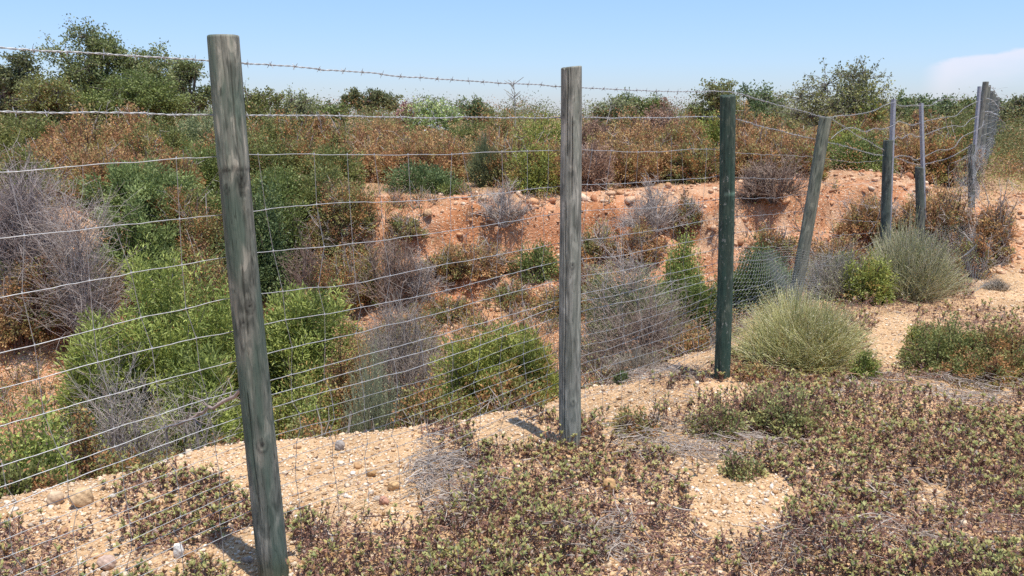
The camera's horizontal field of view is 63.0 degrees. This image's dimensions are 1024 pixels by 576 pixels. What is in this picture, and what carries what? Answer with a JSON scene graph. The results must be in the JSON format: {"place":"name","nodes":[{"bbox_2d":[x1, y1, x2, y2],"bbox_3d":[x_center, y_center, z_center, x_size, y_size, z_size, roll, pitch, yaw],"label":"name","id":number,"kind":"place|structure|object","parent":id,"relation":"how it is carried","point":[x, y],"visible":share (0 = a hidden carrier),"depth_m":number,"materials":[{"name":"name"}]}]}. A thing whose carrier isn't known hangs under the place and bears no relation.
{"place":"outdoors","nodes":[
{"label":"outdoors","id":0,"kind":"place"},
{"bbox_2d":[0,116,1023,575],"bbox_3d":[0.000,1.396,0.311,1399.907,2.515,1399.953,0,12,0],"label":"ground","id":1,"kind":"structure","parent":0,"point":[546,232],"depth_m":4.29,"materials":[{"name":"soil"}]},
{"bbox_2d":[0,45,46,131],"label":"tree","id":2,"kind":"object","parent":1,"relation":"on","point":[20,64],"visible":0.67,"depth_m":25.00,"materials":[{"name":"green plant"}]},
{"bbox_2d":[0,439,53,498],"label":"shrub","id":3,"kind":"object","parent":1,"relation":"on","point":[17,475],"visible":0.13,"depth_m":3.85,"materials":[{"name":"green plant"}]},
{"bbox_2d":[0,258,56,350],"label":"shrub","id":4,"kind":"object","parent":1,"relation":"on","point":[14,337],"visible":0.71,"depth_m":7.77,"materials":[{"name":"brown plant"}]},
{"bbox_2d":[0,130,66,199],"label":"shrub","id":5,"kind":"object","parent":1,"relation":"on","point":[19,157],"visible":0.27,"depth_m":9.69,"materials":[{"name":"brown plant"}]},
{"bbox_2d":[0,110,71,163],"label":"shrub","id":6,"kind":"object","parent":1,"relation":"on","point":[34,127],"visible":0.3,"depth_m":16.50,"materials":[{"name":"green plant"}]},
{"bbox_2d":[0,393,80,492],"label":"shrub","id":7,"kind":"object","parent":1,"relation":"on","point":[26,447],"visible":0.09,"depth_m":4.11,"materials":[{"name":"green plant"}]},
{"bbox_2d":[0,132,91,178],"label":"shrub","id":8,"kind":"object","parent":1,"relation":"on","point":[48,154],"visible":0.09,"depth_m":10.63,"materials":[{"name":"brown plant"}]},
{"bbox_2d":[4,66,101,137],"bbox_3d":[-11.626,-4.533,21.392,2.268,2.185,2.321,0,12,0],"label":"tree","id":9,"kind":"object","parent":1,"relation":"on","point":[55,90],"visible":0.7,"depth_m":21.02,"materials":[{"name":"green plant"}]},
{"bbox_2d":[0,132,109,300],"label":"dead shrub","id":10,"kind":"object","parent":1,"relation":"on","point":[8,213],"visible":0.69,"depth_m":7.91,"materials":[{"name":"grey plant"}]},
{"bbox_2d":[0,230,112,338],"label":"shrub","id":11,"kind":"object","parent":1,"relation":"on","point":[45,312],"visible":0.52,"depth_m":7.78,"materials":[{"name":"brown plant"}]},
{"bbox_2d":[14,101,132,159],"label":"shrub","id":12,"kind":"object","parent":1,"relation":"on","point":[99,140],"visible":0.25,"depth_m":15.03,"materials":[{"name":"brown plant"}]},
{"bbox_2d":[6,152,150,353],"bbox_3d":[-3.971,-0.288,7.739,1.396,1.984,1.392,0,12,0],"label":"dead shrub","id":13,"kind":"object","parent":1,"relation":"on","point":[79,297],"visible":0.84,"depth_m":7.65,"materials":[{"name":"grey plant"}]},
{"bbox_2d":[33,13,129,135],"bbox_3d":[-13.235,-6.477,26.093,2.880,4.009,2.306,-8,14,-35],"label":"tree","id":14,"kind":"object","parent":1,"relation":"on","point":[80,74],"visible":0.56,"depth_m":25.70,"materials":[{"name":"green plant"}]},
{"bbox_2d":[62,389,110,480],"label":"shrub","id":15,"kind":"object","parent":1,"relation":"on","point":[89,460],"visible":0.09,"depth_m":4.54,"materials":[{"name":"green plant"}]},
{"bbox_2d":[39,309,152,472],"bbox_3d":[-2.906,0.737,5.862,0.815,1.173,0.686,0,12,0],"label":"shrub","id":16,"kind":"object","parent":1,"relation":"on","point":[81,380],"visible":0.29,"depth_m":5.77,"materials":[{"name":"green plant"}]},
{"bbox_2d":[51,138,147,189],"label":"shrub","id":17,"kind":"object","parent":1,"relation":"on","point":[96,158],"visible":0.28,"depth_m":10.25,"materials":[{"name":"brown plant"}]},
{"bbox_2d":[21,328,195,476],"bbox_3d":[-2.321,0.871,4.851,1.005,1.317,0.991,11,16,43],"label":"dead shrub","id":18,"kind":"object","parent":1,"relation":"on","point":[121,437],"visible":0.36,"depth_m":4.81,"materials":[{"name":"grey plant"}]},
{"bbox_2d":[65,155,206,220],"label":"shrub","id":19,"kind":"object","parent":1,"relation":"on","point":[121,173],"visible":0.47,"depth_m":8.96,"materials":[{"name":"green plant"}]},
{"bbox_2d":[71,63,202,135],"bbox_3d":[-10.178,-4.818,22.303,3.191,2.377,2.877,0,12,0],"label":"tree","id":20,"kind":"object","parent":1,"relation":"on","point":[140,91],"visible":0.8,"depth_m":21.89,"materials":[{"name":"green plant"}]},
{"bbox_2d":[86,175,192,298],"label":"shrub","id":21,"kind":"object","parent":1,"relation":"on","point":[164,240],"visible":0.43,"depth_m":8.57,"materials":[{"name":"green plant"}]},
{"bbox_2d":[102,121,182,164],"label":"shrub","id":22,"kind":"object","parent":1,"relation":"on","point":[152,140],"visible":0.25,"depth_m":13.63,"materials":[{"name":"brown plant"}]},
{"bbox_2d":[109,38,187,117],"bbox_3d":[-11.646,-6.394,27.166,2.671,3.366,2.758,0,12,0],"label":"tree","id":23,"kind":"object","parent":1,"relation":"on","point":[144,61],"visible":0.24,"depth_m":26.46,"materials":[{"name":"green plant"}]},
{"bbox_2d":[49,231,287,458],"bbox_3d":[-2.513,0.358,6.190,1.700,1.626,1.331,2,12,10],"label":"shrub","id":24,"kind":"object","parent":1,"relation":"on","point":[170,332],"visible":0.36,"depth_m":6.07,"materials":[{"name":"green plant"}]},
{"bbox_2d":[138,180,220,233],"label":"shrub","id":25,"kind":"object","parent":1,"relation":"on","point":[185,199],"visible":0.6,"depth_m":8.89,"materials":[{"name":"green plant"}]},
{"bbox_2d":[161,54,211,130],"bbox_3d":[-9.755,-5.698,25.414,1.565,2.742,1.545,-11,16,-42],"label":"tree","id":26,"kind":"object","parent":1,"relation":"on","point":[186,73],"visible":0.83,"depth_m":25.11,"materials":[{"name":"green plant"}]},
{"bbox_2d":[131,369,242,459],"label":"dead shrub","id":27,"kind":"object","parent":1,"relation":"on","point":[186,432],"visible":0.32,"depth_m":4.67,"materials":[{"name":"grey plant"}]},
{"bbox_2d":[132,334,243,463],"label":"shrub","id":28,"kind":"object","parent":1,"relation":"on","point":[209,377],"visible":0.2,"depth_m":5.16,"materials":[{"name":"green plant"}]},
{"bbox_2d":[153,174,227,301],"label":"shrub","id":29,"kind":"object","parent":1,"relation":"on","point":[201,228],"visible":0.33,"depth_m":8.68,"materials":[{"name":"green plant"}]},
{"bbox_2d":[147,232,233,342],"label":"shrub","id":30,"kind":"object","parent":1,"relation":"on","point":[218,271],"visible":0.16,"depth_m":7.98,"materials":[{"name":"green plant"}]},
{"bbox_2d":[166,136,219,194],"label":"shrub","id":31,"kind":"object","parent":1,"relation":"on","point":[211,168],"visible":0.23,"depth_m":10.31,"materials":[{"name":"green plant"}]},
{"bbox_2d":[214,205,292,305],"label":"shrub","id":32,"kind":"object","parent":1,"relation":"on","point":[264,288],"visible":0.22,"depth_m":8.64,"materials":[{"name":"green plant"}]},
{"bbox_2d":[243,78,289,128],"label":"tree","id":33,"kind":"object","parent":1,"relation":"on","point":[264,106],"visible":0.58,"depth_m":23.28,"materials":[{"name":"green plant"}]},
{"bbox_2d":[252,168,293,297],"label":"shrub","id":34,"kind":"object","parent":1,"relation":"on","point":[277,243],"visible":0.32,"depth_m":8.69,"materials":[{"name":"green plant"}]},
{"bbox_2d":[247,122,303,184],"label":"shrub","id":35,"kind":"object","parent":1,"relation":"on","point":[265,148],"visible":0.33,"depth_m":10.91,"materials":[{"name":"green plant"}]},
{"bbox_2d":[250,160,318,216],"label":"shrub","id":36,"kind":"object","parent":1,"relation":"on","point":[284,174],"visible":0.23,"depth_m":9.37,"materials":[{"name":"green plant"}]},
{"bbox_2d":[251,173,321,284],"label":"shrub","id":37,"kind":"object","parent":1,"relation":"on","point":[293,215],"visible":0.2,"depth_m":9.04,"materials":[{"name":"green plant"}]},
{"bbox_2d":[228,276,367,418],"bbox_3d":[-1.743,0.486,6.542,1.298,1.197,1.061,0,12,0],"label":"shrub","id":38,"kind":"object","parent":1,"relation":"on","point":[305,330],"visible":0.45,"depth_m":6.34,"materials":[{"name":"green plant"}]},
{"bbox_2d":[271,215,334,304],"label":"dead shrub","id":39,"kind":"object","parent":1,"relation":"on","point":[303,277],"visible":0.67,"depth_m":8.65,"materials":[{"name":"grey plant"}]},
{"bbox_2d":[271,350,345,440],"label":"shrub","id":40,"kind":"object","parent":1,"relation":"on","point":[286,411],"visible":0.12,"depth_m":5.12,"materials":[{"name":"green plant"}]},
{"bbox_2d":[293,128,369,188],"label":"shrub","id":41,"kind":"object","parent":1,"relation":"on","point":[355,173],"visible":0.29,"depth_m":10.88,"materials":[{"name":"green plant"}]},
{"bbox_2d":[291,188,377,262],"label":"shrub","id":42,"kind":"object","parent":1,"relation":"on","point":[328,238],"visible":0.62,"depth_m":9.16,"materials":[{"name":"brown plant"}]},
{"bbox_2d":[318,301,376,433],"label":"shrub","id":43,"kind":"object","parent":1,"relation":"on","point":[340,382],"visible":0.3,"depth_m":5.90,"materials":[{"name":"green plant"}]},
{"bbox_2d":[307,234,388,311],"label":"shrub","id":44,"kind":"object","parent":1,"relation":"on","point":[345,278],"visible":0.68,"depth_m":8.68,"materials":[{"name":"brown plant"}]},
{"bbox_2d":[314,175,383,234],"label":"shrub","id":45,"kind":"object","parent":1,"relation":"on","point":[357,209],"visible":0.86,"depth_m":9.22,"materials":[{"name":"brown plant"}]},
{"bbox_2d":[337,86,402,115],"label":"tree","id":46,"kind":"object","parent":1,"relation":"on","point":[376,95],"visible":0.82,"depth_m":56.12,"materials":[{"name":"green plant"}]},
{"bbox_2d":[337,319,406,433],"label":"wispy shrub","id":47,"kind":"object","parent":1,"relation":"on","point":[377,398],"visible":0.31,"depth_m":4.93,"materials":[{"name":"green plant"}]},
{"bbox_2d":[326,224,448,307],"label":"dead shrub","id":48,"kind":"object","parent":1,"relation":"on","point":[392,261],"visible":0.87,"depth_m":8.60,"materials":[{"name":"grey plant"}]},
{"bbox_2d":[330,266,460,407],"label":"dead shrub","id":49,"kind":"object","parent":1,"relation":"on","point":[404,378],"visible":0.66,"depth_m":6.39,"materials":[{"name":"grey plant"}]},
{"bbox_2d":[370,129,451,183],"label":"shrub","id":50,"kind":"object","parent":1,"relation":"on","point":[404,149],"visible":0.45,"depth_m":11.97,"materials":[{"name":"brown plant"}]},
{"bbox_2d":[379,159,467,194],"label":"shrub","id":51,"kind":"object","parent":1,"relation":"on","point":[417,174],"visible":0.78,"depth_m":10.68,"materials":[{"name":"green plant"}]},
{"bbox_2d":[0,178,858,495],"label":"gully scrub","id":52,"kind":"object","parent":1,"relation":"on","point":[358,354],"visible":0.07,"depth_m":7.33,"materials":[{"name":"brown plant"}]},
{"bbox_2d":[391,368,470,429],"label":"shrub","id":53,"kind":"object","parent":1,"relation":"on","point":[420,398],"visible":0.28,"depth_m":4.81,"materials":[{"name":"green plant"}]},
{"bbox_2d":[399,94,465,137],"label":"flowering bush","id":54,"kind":"object","parent":1,"relation":"on","point":[430,106],"visible":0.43,"depth_m":18.44,"materials":[{"name":"green plant"}]},
{"bbox_2d":[409,292,482,329],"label":"shrub","id":55,"kind":"object","parent":1,"relation":"on","point":[444,305],"visible":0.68,"depth_m":8.40,"materials":[{"name":"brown plant"}]},
{"bbox_2d":[426,130,477,181],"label":"shrub","id":56,"kind":"object","parent":1,"relation":"on","point":[457,157],"visible":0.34,"depth_m":12.28,"materials":[{"name":"brown plant"}]},
{"bbox_2d":[0,159,945,473],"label":"dry scrub","id":57,"kind":"object","parent":1,"relation":"on","point":[486,319],"visible":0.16,"depth_m":7.66,"materials":[{"name":"brown plant"}]},
{"bbox_2d":[430,232,521,280],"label":"shrub","id":58,"kind":"object","parent":1,"relation":"on","point":[477,251],"visible":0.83,"depth_m":8.95,"materials":[{"name":"brown plant"}]},
{"bbox_2d":[463,123,507,187],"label":"broom shrub","id":59,"kind":"object","parent":1,"relation":"on","point":[478,164],"visible":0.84,"depth_m":11.19,"materials":[{"name":"green plant"}]},
{"bbox_2d":[419,309,555,419],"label":"shrub","id":60,"kind":"object","parent":1,"relation":"on","point":[483,350],"visible":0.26,"depth_m":5.11,"materials":[{"name":"green plant"}]},
{"bbox_2d":[0,34,1000,575],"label":"wire fence","id":61,"kind":"object","parent":1,"relation":"on","point":[232,156],"visible":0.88,"depth_m":3.31,"materials":[{"name":"grey wood"}]},
{"bbox_2d":[471,172,537,227],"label":"dead shrub","id":62,"kind":"object","parent":1,"relation":"on","point":[506,210],"visible":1,"depth_m":9.53,"materials":[{"name":"grey plant"}]},
{"bbox_2d":[476,278,539,309],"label":"shrub","id":63,"kind":"object","parent":1,"relation":"on","point":[517,299],"visible":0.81,"depth_m":8.56,"materials":[{"name":"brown plant"}]},
{"bbox_2d":[0,274,1023,575],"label":"ground cover","id":64,"kind":"object","parent":1,"relation":"on","point":[822,508],"visible":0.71,"depth_m":3.39,"materials":[{"name":"green plant"}]},
{"bbox_2d":[0,278,1023,575],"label":"dry twigs","id":65,"kind":"object","parent":1,"relation":"on","point":[448,462],"visible":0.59,"depth_m":3.52,"materials":[{"name":"brown plant"}]},
{"bbox_2d":[0,87,1023,155],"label":"distant scrub","id":66,"kind":"object","parent":1,"relation":"on","point":[1012,124],"visible":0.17,"depth_m":33.84,"materials":[{"name":"green plant"}]},
{"bbox_2d":[2,139,1023,197],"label":"undergrowth","id":67,"kind":"object","parent":1,"relation":"on","point":[995,171],"visible":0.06,"depth_m":11.29,"materials":[{"name":"brown plant"}]},
{"bbox_2d":[468,357,558,416],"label":"shrub","id":68,"kind":"object","parent":1,"relation":"on","point":[530,399],"visible":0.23,"depth_m":4.93,"materials":[{"name":"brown plant"}]},
{"bbox_2d":[498,324,558,401],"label":"shrub","id":69,"kind":"object","parent":1,"relation":"on","point":[553,378],"visible":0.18,"depth_m":5.08,"materials":[{"name":"green plant"}]},
{"bbox_2d":[503,234,558,283],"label":"shrub","id":70,"kind":"object","parent":1,"relation":"on","point":[526,263],"visible":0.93,"depth_m":8.98,"materials":[{"name":"green plant"}]},
{"bbox_2d":[503,128,559,197],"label":"shrub","id":71,"kind":"object","parent":1,"relation":"on","point":[536,180],"visible":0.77,"depth_m":10.32,"materials":[{"name":"green plant"}]},
{"bbox_2d":[582,136,621,191],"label":"shrub","id":72,"kind":"object","parent":1,"relation":"on","point":[598,172],"visible":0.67,"depth_m":10.70,"materials":[{"name":"brown plant"}]},
{"bbox_2d":[581,213,625,266],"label":"shrub","id":73,"kind":"object","parent":1,"relation":"on","point":[590,246],"visible":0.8,"depth_m":9.28,"materials":[{"name":"brown plant"}]},
{"bbox_2d":[596,131,666,188],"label":"shrub","id":74,"kind":"object","parent":1,"relation":"on","point":[622,167],"visible":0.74,"depth_m":10.99,"materials":[{"name":"brown plant"}]},
{"bbox_2d":[556,263,712,382],"bbox_3d":[0.941,0.314,6.391,1.146,1.018,1.144,9,15,37],"label":"dead shrub","id":75,"kind":"object","parent":1,"relation":"on","point":[647,322],"visible":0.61,"depth_m":6.38,"materials":[{"name":"grey plant"}]},
{"bbox_2d":[613,211,674,264],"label":"shrub","id":76,"kind":"object","parent":1,"relation":"on","point":[635,241],"visible":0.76,"depth_m":9.18,"materials":[{"name":"brown plant"}]},
{"bbox_2d":[581,221,709,370],"bbox_3d":[1.072,0.051,6.951,1.241,1.220,1.087,6,13,26],"label":"shrub","id":77,"kind":"object","parent":1,"relation":"on","point":[620,289],"visible":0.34,"depth_m":6.88,"materials":[{"name":"grey plant"}]},
{"bbox_2d":[608,172,696,234],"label":"dead shrub","id":78,"kind":"object","parent":1,"relation":"on","point":[651,213],"visible":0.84,"depth_m":9.64,"materials":[{"name":"grey plant"}]},
{"bbox_2d":[655,224,707,298],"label":"shrub","id":79,"kind":"object","parent":1,"relation":"on","point":[677,265],"visible":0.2,"depth_m":7.35,"materials":[{"name":"green plant"}]},
{"bbox_2d":[665,127,719,184],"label":"shrub","id":80,"kind":"object","parent":1,"relation":"on","point":[694,151],"visible":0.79,"depth_m":10.81,"materials":[{"name":"green plant"}]},
{"bbox_2d":[677,269,735,339],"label":"shrub","id":81,"kind":"object","parent":1,"relation":"on","point":[696,287],"visible":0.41,"depth_m":7.01,"materials":[{"name":"green plant"}]},
{"bbox_2d":[684,77,746,126],"bbox_3d":[5.983,-5.148,24.562,1.786,2.026,1.640,8,14,33],"label":"tree","id":82,"kind":"object","parent":1,"relation":"on","point":[711,102],"visible":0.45,"depth_m":24.26,"materials":[{"name":"green plant"}]},
{"bbox_2d":[681,402,751,442],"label":"shrub","id":83,"kind":"object","parent":1,"relation":"on","point":[723,420],"visible":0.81,"depth_m":4.21,"materials":[{"name":"green plant"}]},
{"bbox_2d":[717,449,769,482],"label":"shrub","id":84,"kind":"object","parent":1,"relation":"on","point":[737,469],"visible":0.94,"depth_m":3.75,"materials":[{"name":"green plant"}]},
{"bbox_2d":[711,236,792,319],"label":"shrub","id":85,"kind":"object","parent":1,"relation":"on","point":[746,281],"visible":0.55,"depth_m":7.44,"materials":[{"name":"green plant"}]},
{"bbox_2d":[736,79,798,126],"bbox_3d":[7.356,-5.215,24.915,2.166,1.994,1.704,-10,15,-41],"label":"tree","id":86,"kind":"object","parent":1,"relation":"on","point":[764,93],"visible":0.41,"depth_m":24.70,"materials":[{"name":"green plant"}]},
{"bbox_2d":[735,146,810,204],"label":"dead shrub","id":87,"kind":"object","parent":1,"relation":"on","point":[783,181],"visible":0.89,"depth_m":9.65,"materials":[{"name":"grey plant"}]},
{"bbox_2d":[730,373,834,439],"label":"shrub","id":88,"kind":"object","parent":1,"relation":"on","point":[795,405],"visible":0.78,"depth_m":4.26,"materials":[{"name":"green plant"}]},
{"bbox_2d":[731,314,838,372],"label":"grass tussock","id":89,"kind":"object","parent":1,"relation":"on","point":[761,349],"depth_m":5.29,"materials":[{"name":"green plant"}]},
{"bbox_2d":[705,278,893,383],"bbox_3d":[1.889,0.203,5.455,1.294,0.632,1.129,0,12,0],"label":"grass tussock","id":90,"kind":"object","parent":1,"relation":"on","point":[823,334],"depth_m":5.32,"materials":[{"name":"green plant"}]},
{"bbox_2d":[785,236,884,305],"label":"shrub","id":91,"kind":"object","parent":1,"relation":"on","point":[831,271],"depth_m":7.25,"materials":[{"name":"grey plant"}]},
{"bbox_2d":[766,55,904,132],"bbox_3d":[7.163,-4.004,18.677,2.909,2.312,2.103,11,16,44],"label":"tree","id":92,"kind":"object","parent":1,"relation":"on","point":[835,103],"visible":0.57,"depth_m":18.33,"materials":[{"name":"green plant"}]},
{"bbox_2d":[826,129,902,173],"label":"shrub","id":93,"kind":"object","parent":1,"relation":"on","point":[873,166],"visible":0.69,"depth_m":10.83,"materials":[{"name":"green plant"}]},
{"bbox_2d":[829,188,904,240],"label":"shrub","id":94,"kind":"object","parent":1,"relation":"on","point":[858,224],"visible":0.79,"depth_m":9.13,"materials":[{"name":"brown plant"}]},
{"bbox_2d":[839,246,901,305],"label":"shrub","id":95,"kind":"object","parent":1,"relation":"on","point":[877,287],"visible":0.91,"depth_m":7.08,"materials":[{"name":"green plant"}]},
{"bbox_2d":[858,205,983,305],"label":"grass tussock","id":96,"kind":"object","parent":1,"relation":"on","point":[918,270],"depth_m":7.26,"materials":[{"name":"green plant"}]},
{"bbox_2d":[903,122,967,186],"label":"shrub","id":97,"kind":"object","parent":1,"relation":"on","point":[941,154],"visible":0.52,"depth_m":11.21,"materials":[{"name":"brown plant"}]},
{"bbox_2d":[896,165,976,245],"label":"shrub","id":98,"kind":"object","parent":1,"relation":"on","point":[931,203],"visible":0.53,"depth_m":9.07,"materials":[{"name":"brown plant"}]},
{"bbox_2d":[893,310,1014,382],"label":"shrub","id":99,"kind":"object","parent":1,"relation":"on","point":[920,350],"visible":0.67,"depth_m":5.29,"materials":[{"name":"green plant"}]},
{"bbox_2d":[935,342,1023,390],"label":"shrub","id":100,"kind":"object","parent":1,"relation":"on","point":[1003,370],"visible":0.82,"depth_m":5.03,"materials":[{"name":"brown plant"}]},
{"bbox_2d":[954,215,1008,279],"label":"shrub","id":101,"kind":"object","parent":1,"relation":"on","point":[981,252],"visible":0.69,"depth_m":8.29,"materials":[{"name":"brown plant"}]},
{"bbox_2d":[952,321,1023,380],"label":"shrub","id":102,"kind":"object","parent":1,"relation":"on","point":[1017,342],"visible":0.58,"depth_m":5.19,"materials":[{"name":"brown plant"}]},
{"bbox_2d":[955,177,1023,266],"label":"shrub","id":103,"kind":"object","parent":1,"relation":"on","point":[999,228],"visible":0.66,"depth_m":8.83,"materials":[{"name":"brown plant"}]},
{"bbox_2d":[975,82,1021,171],"bbox_3d":[16.369,-5.248,27.484,1.431,1.736,38.989,7,14,32],"label":"wire fence","id":104,"kind":"object","parent":1,"relation":"on","point":[989,113],"visible":0.56,"depth_m":12.98,"materials":[{"name":"grey metal"}]},
{"bbox_2d":[0,267,1023,575],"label":"gravel","id":105,"kind":"structure","parent":0,"point":[724,503],"depth_m":3.59,"materials":[{"name":"stone"}]},
{"bbox_2d":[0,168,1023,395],"bbox_3d":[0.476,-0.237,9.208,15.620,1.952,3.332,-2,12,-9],"label":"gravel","id":106,"kind":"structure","parent":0,"point":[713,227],"depth_m":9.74,"materials":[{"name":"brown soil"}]},
{"bbox_2d":[0,0,1023,115],"label":"sky","id":107,"kind":"structure","parent":0,"point":[938,47],"materials":[{"name":"blue"}]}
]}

